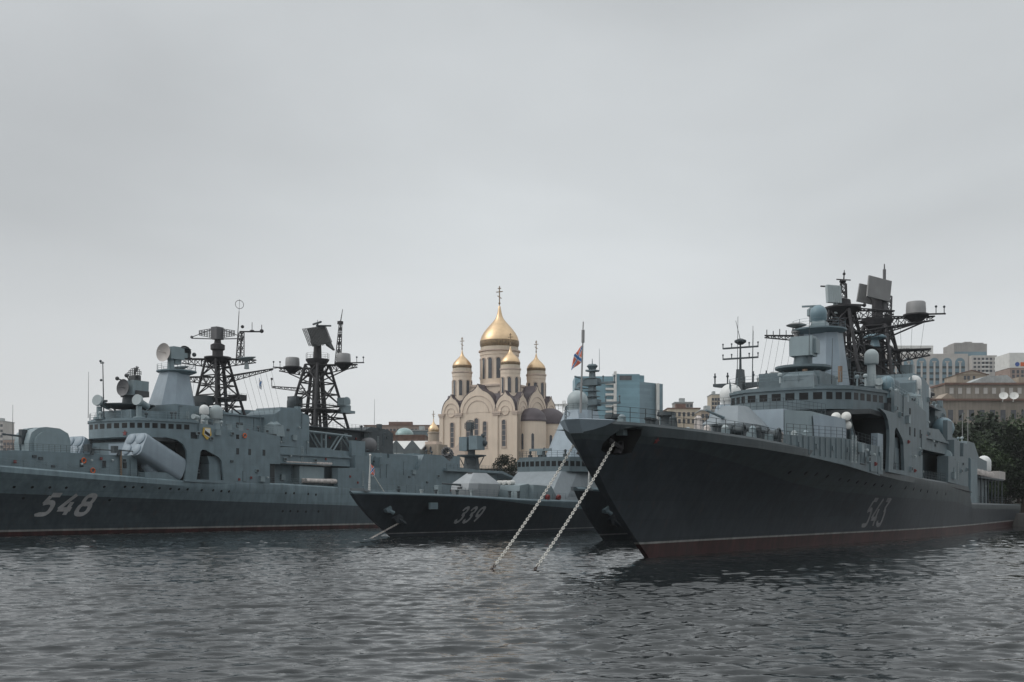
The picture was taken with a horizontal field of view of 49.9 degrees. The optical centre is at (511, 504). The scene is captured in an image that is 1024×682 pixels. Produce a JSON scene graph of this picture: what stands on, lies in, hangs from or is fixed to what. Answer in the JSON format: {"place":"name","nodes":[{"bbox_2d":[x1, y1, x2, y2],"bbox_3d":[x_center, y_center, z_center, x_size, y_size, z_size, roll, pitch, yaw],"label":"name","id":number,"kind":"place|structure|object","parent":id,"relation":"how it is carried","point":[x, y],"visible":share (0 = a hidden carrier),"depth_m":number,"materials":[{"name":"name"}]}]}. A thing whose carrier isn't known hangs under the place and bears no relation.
{"place":"outdoors","nodes":[
{"label":"outdoors","id":0,"kind":"place"},
{"bbox_2d":[390,431,427,440],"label":"hall building","id":1,"kind":"structure","parent":0,"point":[410,437],"depth_m":425.00,"materials":[{"name":"brown brick"}]},
{"bbox_2d":[395,428,413,434],"bbox_3d":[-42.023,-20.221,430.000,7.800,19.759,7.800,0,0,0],"label":"market dome","id":2,"kind":"structure","parent":1,"relation":"on","point":[403,431],"depth_m":427.40,"materials":[{"name":"teal metal"}]},
{"bbox_2d":[0,526,1023,681],"bbox_3d":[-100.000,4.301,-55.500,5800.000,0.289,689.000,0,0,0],"label":"water","id":3,"kind":"structure","parent":0,"point":[332,605],"depth_m":45.02,"materials":[{"name":"black liquid"}]},
{"bbox_2d":[0,300,513,535],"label":"warship","id":4,"kind":"object","parent":3,"relation":"on","point":[174,454],"visible":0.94,"depth_m":177.87,"materials":[{"name":"paint"}]},
{"bbox_2d":[243,471,245,481],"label":"door","id":5,"kind":"structure","parent":4,"relation":"in","point":[244,472],"depth_m":180.02,"materials":[{"name":"metal"}]},
{"bbox_2d":[349,349,620,536],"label":"warship","id":6,"kind":"object","parent":3,"relation":"on","point":[477,503],"visible":0.72,"depth_m":163.23,"materials":[{"name":"paint"}]},
{"bbox_2d":[370,465,374,475],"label":"naval jack","id":7,"kind":"object","parent":6,"relation":"attached to","point":[372,472],"visible":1,"depth_m":141.61,"materials":[{"name":"fabric"}]},
{"bbox_2d":[371,523,397,537],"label":"anchor chain","id":8,"kind":"object","parent":6,"relation":"attached to","point":[383,531],"visible":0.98,"depth_m":142.38,"materials":[{"name":"grey metal"}]},
{"bbox_2d":[571,323,767,539],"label":"warship","id":9,"kind":"object","parent":3,"relation":"on","point":[602,518],"visible":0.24,"depth_m":133.33,"materials":[{"name":"paint"}]},
{"bbox_2d":[559,264,1019,557],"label":"warship","id":10,"kind":"object","parent":3,"relation":"on","point":[825,438],"visible":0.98,"depth_m":114.82,"materials":[{"name":"metal"}]},
{"bbox_2d":[491,445,573,568],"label":"anchor chain","id":11,"kind":"object","parent":10,"relation":"attached to","point":[534,508],"visible":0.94,"depth_m":77.17,"materials":[{"name":"grey metal"}]},
{"bbox_2d":[532,442,614,570],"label":"anchor chain","id":12,"kind":"object","parent":10,"relation":"attached to","point":[581,498],"visible":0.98,"depth_m":75.49,"materials":[{"name":"grey metal"}]},
{"bbox_2d":[571,346,581,369],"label":"naval jack","id":13,"kind":"object","parent":10,"relation":"attached to","point":[577,358],"visible":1,"depth_m":79.32,"materials":[{"name":"fabric"}]},
{"bbox_2d":[0,0,1023,438],"label":"sky","id":14,"kind":"structure","parent":0,"point":[660,177],"materials":[{"name":"grey"}]},
{"bbox_2d":[497,479,1020,512],"bbox_3d":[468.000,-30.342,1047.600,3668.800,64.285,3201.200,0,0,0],"label":"ground","id":15,"kind":"structure","parent":0,"point":[1014,501],"depth_m":258.82,"materials":[{"name":"soil"}]},
{"bbox_2d":[0,418,14,449],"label":"apartment tower","id":16,"kind":"structure","parent":15,"relation":"on","point":[6,427],"depth_m":623.06,"materials":[{"name":"concrete"}]},
{"bbox_2d":[2,436,14,450],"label":"office block","id":17,"kind":"structure","parent":15,"relation":"on","point":[7,441],"depth_m":560.00,"materials":[{"name":"brown brick"}]},
{"bbox_2d":[363,422,438,431],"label":"apartment block","id":18,"kind":"structure","parent":15,"relation":"on","point":[393,426],"depth_m":520.00,"materials":[{"name":"brown brick"}]},
{"bbox_2d":[393,440,427,453],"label":"glass market","id":19,"kind":"structure","parent":15,"relation":"on","point":[408,447],"depth_m":340.03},
{"bbox_2d":[412,426,427,435],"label":"hall building","id":20,"kind":"structure","parent":15,"relation":"on","point":[421,431],"depth_m":440.00,"materials":[{"name":"metal"}]},
{"bbox_2d":[422,411,446,454],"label":"chapel","id":21,"kind":"structure","parent":15,"relation":"on","point":[434,445],"depth_m":348.28,"materials":[{"name":"paint"}]},
{"bbox_2d":[438,286,562,470],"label":"cathedral","id":22,"kind":"structure","parent":15,"relation":"on","point":[504,410],"depth_m":388.31,"materials":[{"name":"beige stone"}]},
{"bbox_2d":[450,422,454,448],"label":"window","id":23,"kind":"structure","parent":22,"relation":"in","point":[452,427],"depth_m":391.29,"materials":[{"name":"glass"}]},
{"bbox_2d":[465,421,469,436],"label":"window","id":24,"kind":"structure","parent":22,"relation":"in","point":[467,433],"depth_m":388.53,"materials":[{"name":"glass"}]},
{"bbox_2d":[474,418,478,435],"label":"window","id":25,"kind":"structure","parent":22,"relation":"in","point":[476,431],"depth_m":386.63,"materials":[{"name":"glass"}]},
{"bbox_2d":[482,421,487,447],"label":"window","id":26,"kind":"structure","parent":22,"relation":"in","point":[484,424],"depth_m":384.84,"materials":[{"name":"glass"}]},
{"bbox_2d":[501,419,506,447],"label":"window","id":27,"kind":"structure","parent":22,"relation":"in","point":[503,422],"depth_m":381.48,"materials":[{"name":"glass"}]},
{"bbox_2d":[492,454,516,480],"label":"tree","id":28,"kind":"object","parent":15,"relation":"on","point":[504,461],"visible":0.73,"depth_m":370.86,"materials":[{"name":"green plant"}]},
{"bbox_2d":[555,401,567,413],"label":"tower crane","id":29,"kind":"object","parent":15,"relation":"on","point":[563,405],"visible":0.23,"depth_m":699.73,"materials":[{"name":"white metal"}]},
{"bbox_2d":[573,371,662,424],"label":"glass office","id":30,"kind":"structure","parent":15,"relation":"on","point":[637,392],"depth_m":558.40,"materials":[{"name":"glass"}]},
{"bbox_2d":[620,376,631,379],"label":"window","id":31,"kind":"structure","parent":30,"relation":"in","point":[621,377],"depth_m":556.81,"materials":[{"name":"glass"}]},
{"bbox_2d":[663,404,700,428],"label":"house","id":32,"kind":"structure","parent":15,"relation":"on","point":[680,409],"depth_m":420.00,"materials":[{"name":"beige paint"}]},
{"bbox_2d":[672,398,693,407],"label":"pavilion","id":33,"kind":"structure","parent":15,"relation":"on","point":[688,404],"depth_m":470.00,"materials":[{"name":"grey concrete"}]},
{"bbox_2d":[695,406,714,423],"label":"house","id":34,"kind":"structure","parent":15,"relation":"on","point":[703,413],"depth_m":400.00,"materials":[{"name":"paint"}]},
{"bbox_2d":[707,391,719,409],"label":"apartment block","id":35,"kind":"structure","parent":15,"relation":"on","point":[712,396],"depth_m":560.00,"materials":[{"name":"beige paint"}]},
{"bbox_2d":[852,346,967,384],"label":"hotel","id":36,"kind":"structure","parent":15,"relation":"on","point":[934,369],"depth_m":559.92,"materials":[{"name":"concrete"}]},
{"bbox_2d":[894,359,899,373],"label":"arched window","id":37,"kind":"structure","parent":36,"relation":"in","point":[896,371],"depth_m":559.81,"materials":[{"name":"glass"}]},
{"bbox_2d":[904,360,913,364],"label":"arched window","id":38,"kind":"structure","parent":36,"relation":"in","point":[911,362],"depth_m":559.95,"materials":[{"name":"glass"}]},
{"bbox_2d":[917,358,925,379],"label":"arched window","id":39,"kind":"structure","parent":36,"relation":"in","point":[921,368],"depth_m":559.95,"materials":[{"name":"glass"}]},
{"bbox_2d":[929,358,938,384],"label":"arched window","id":40,"kind":"structure","parent":36,"relation":"in","point":[934,362],"depth_m":559.95,"materials":[{"name":"glass"}]},
{"bbox_2d":[942,358,951,382],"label":"arched window","id":41,"kind":"structure","parent":36,"relation":"in","point":[947,362],"depth_m":559.95,"materials":[{"name":"glass"}]},
{"bbox_2d":[955,358,964,373],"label":"arched window","id":42,"kind":"structure","parent":36,"relation":"in","point":[959,363],"depth_m":559.95,"materials":[{"name":"glass"}]},
{"bbox_2d":[944,370,988,382],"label":"gabled house","id":43,"kind":"structure","parent":15,"relation":"on","point":[966,376],"depth_m":430.00,"materials":[{"name":"paint"}]},
{"bbox_2d":[943,342,996,375],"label":"apartment tower","id":44,"kind":"structure","parent":15,"relation":"on","point":[980,360],"depth_m":639.85,"materials":[{"name":"grey concrete"}]},
{"bbox_2d":[954,352,986,355],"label":"window","id":45,"kind":"structure","parent":44,"relation":"in","point":[969,353],"depth_m":639.79,"materials":[{"name":"glass"}]},
{"bbox_2d":[952,422,996,453],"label":"tree","id":46,"kind":"object","parent":15,"relation":"on","point":[969,431],"visible":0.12,"depth_m":241.13,"materials":[{"name":"green plant"}]},
{"bbox_2d":[960,428,991,501],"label":"tree","id":47,"kind":"object","parent":15,"relation":"on","point":[981,441],"visible":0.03,"depth_m":240.08,"materials":[{"name":"green plant"}]},
{"bbox_2d":[930,374,1023,398],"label":"terrace range","id":48,"kind":"structure","parent":15,"relation":"on","point":[989,387],"depth_m":370.00,"materials":[{"name":"paint"}]},
{"bbox_2d":[930,393,1023,425],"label":"long building","id":49,"kind":"structure","parent":15,"relation":"on","point":[954,408],"depth_m":330.00,"materials":[{"name":"paint"}]},
{"bbox_2d":[948,410,952,420],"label":"window","id":50,"kind":"structure","parent":49,"relation":"in","point":[950,412],"depth_m":329.98,"materials":[{"name":"grey glass"}]},
{"bbox_2d":[958,410,963,420],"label":"window","id":51,"kind":"structure","parent":49,"relation":"in","point":[960,412],"depth_m":329.98,"materials":[{"name":"grey glass"}]},
{"bbox_2d":[969,410,973,420],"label":"window","id":52,"kind":"structure","parent":49,"relation":"in","point":[970,411],"depth_m":329.98,"materials":[{"name":"grey glass"}]},
{"bbox_2d":[1000,410,1005,420],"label":"window","id":53,"kind":"structure","parent":49,"relation":"in","point":[1002,412],"depth_m":329.98,"materials":[{"name":"grey glass"}]},
{"bbox_2d":[1011,410,1015,419],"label":"window","id":54,"kind":"structure","parent":49,"relation":"in","point":[1012,411],"depth_m":329.98,"materials":[{"name":"grey glass"}]},
{"bbox_2d":[954,411,1007,438],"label":"tree","id":55,"kind":"object","parent":15,"relation":"on","point":[980,421],"visible":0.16,"depth_m":258.34,"materials":[{"name":"green plant"}]},
{"bbox_2d":[959,434,1005,497],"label":"tree","id":56,"kind":"object","parent":15,"relation":"on","point":[993,467],"visible":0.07,"depth_m":226.75,"materials":[{"name":"green plant"}]},
{"bbox_2d":[973,439,1018,500],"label":"tree","id":57,"kind":"object","parent":15,"relation":"on","point":[1002,459],"visible":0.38,"depth_m":225.26,"materials":[{"name":"green plant"}]},
{"bbox_2d":[977,417,1022,503],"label":"tree","id":58,"kind":"object","parent":15,"relation":"on","point":[1010,422],"visible":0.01,"depth_m":255.56,"materials":[{"name":"green plant"}]},
{"bbox_2d":[982,424,1020,503],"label":"tree","id":59,"kind":"object","parent":15,"relation":"on","point":[997,430],"visible":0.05,"depth_m":240.10,"materials":[{"name":"green plant"}]},
{"bbox_2d":[980,424,1023,503],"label":"tree","id":60,"kind":"object","parent":15,"relation":"on","point":[1002,430],"visible":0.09,"depth_m":243.98,"materials":[{"name":"green plant"}]},
{"bbox_2d":[999,392,1007,401],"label":"satellite dish","id":61,"kind":"object","parent":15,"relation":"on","point":[1003,395],"visible":1,"depth_m":325.98,"materials":[{"name":"white metal"}]},
{"bbox_2d":[988,440,1023,503],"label":"tree","id":62,"kind":"object","parent":15,"relation":"on","point":[1005,448],"visible":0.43,"depth_m":226.97,"materials":[{"name":"green plant"}]},
{"bbox_2d":[992,409,1023,502],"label":"tree","id":63,"kind":"object","parent":15,"relation":"on","point":[1012,417],"visible":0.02,"depth_m":258.29,"materials":[{"name":"green plant"}]},
{"bbox_2d":[995,353,1023,378],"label":"office block","id":64,"kind":"structure","parent":15,"relation":"on","point":[1011,365],"depth_m":520.10,"materials":[{"name":"white concrete"}]},
{"bbox_2d":[999,424,1023,512],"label":"tree","id":65,"kind":"object","parent":15,"relation":"on","point":[1013,472],"visible":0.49,"depth_m":225.63,"materials":[{"name":"green plant"}]},
{"bbox_2d":[1009,392,1018,401],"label":"satellite dish","id":66,"kind":"object","parent":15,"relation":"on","point":[1013,395],"visible":1,"depth_m":325.91,"materials":[{"name":"white metal"}]},
{"bbox_2d":[1005,415,1023,448],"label":"tree","id":67,"kind":"object","parent":15,"relation":"on","point":[1018,421],"visible":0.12,"depth_m":245.82,"materials":[{"name":"green plant"}]},
{"bbox_2d":[1012,513,1023,526],"bbox_3d":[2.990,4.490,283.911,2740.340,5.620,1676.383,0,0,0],"label":"quay","id":68,"kind":"structure","parent":0,"point":[1018,521],"depth_m":216.44,"materials":[{"name":"concrete"}]}
]}

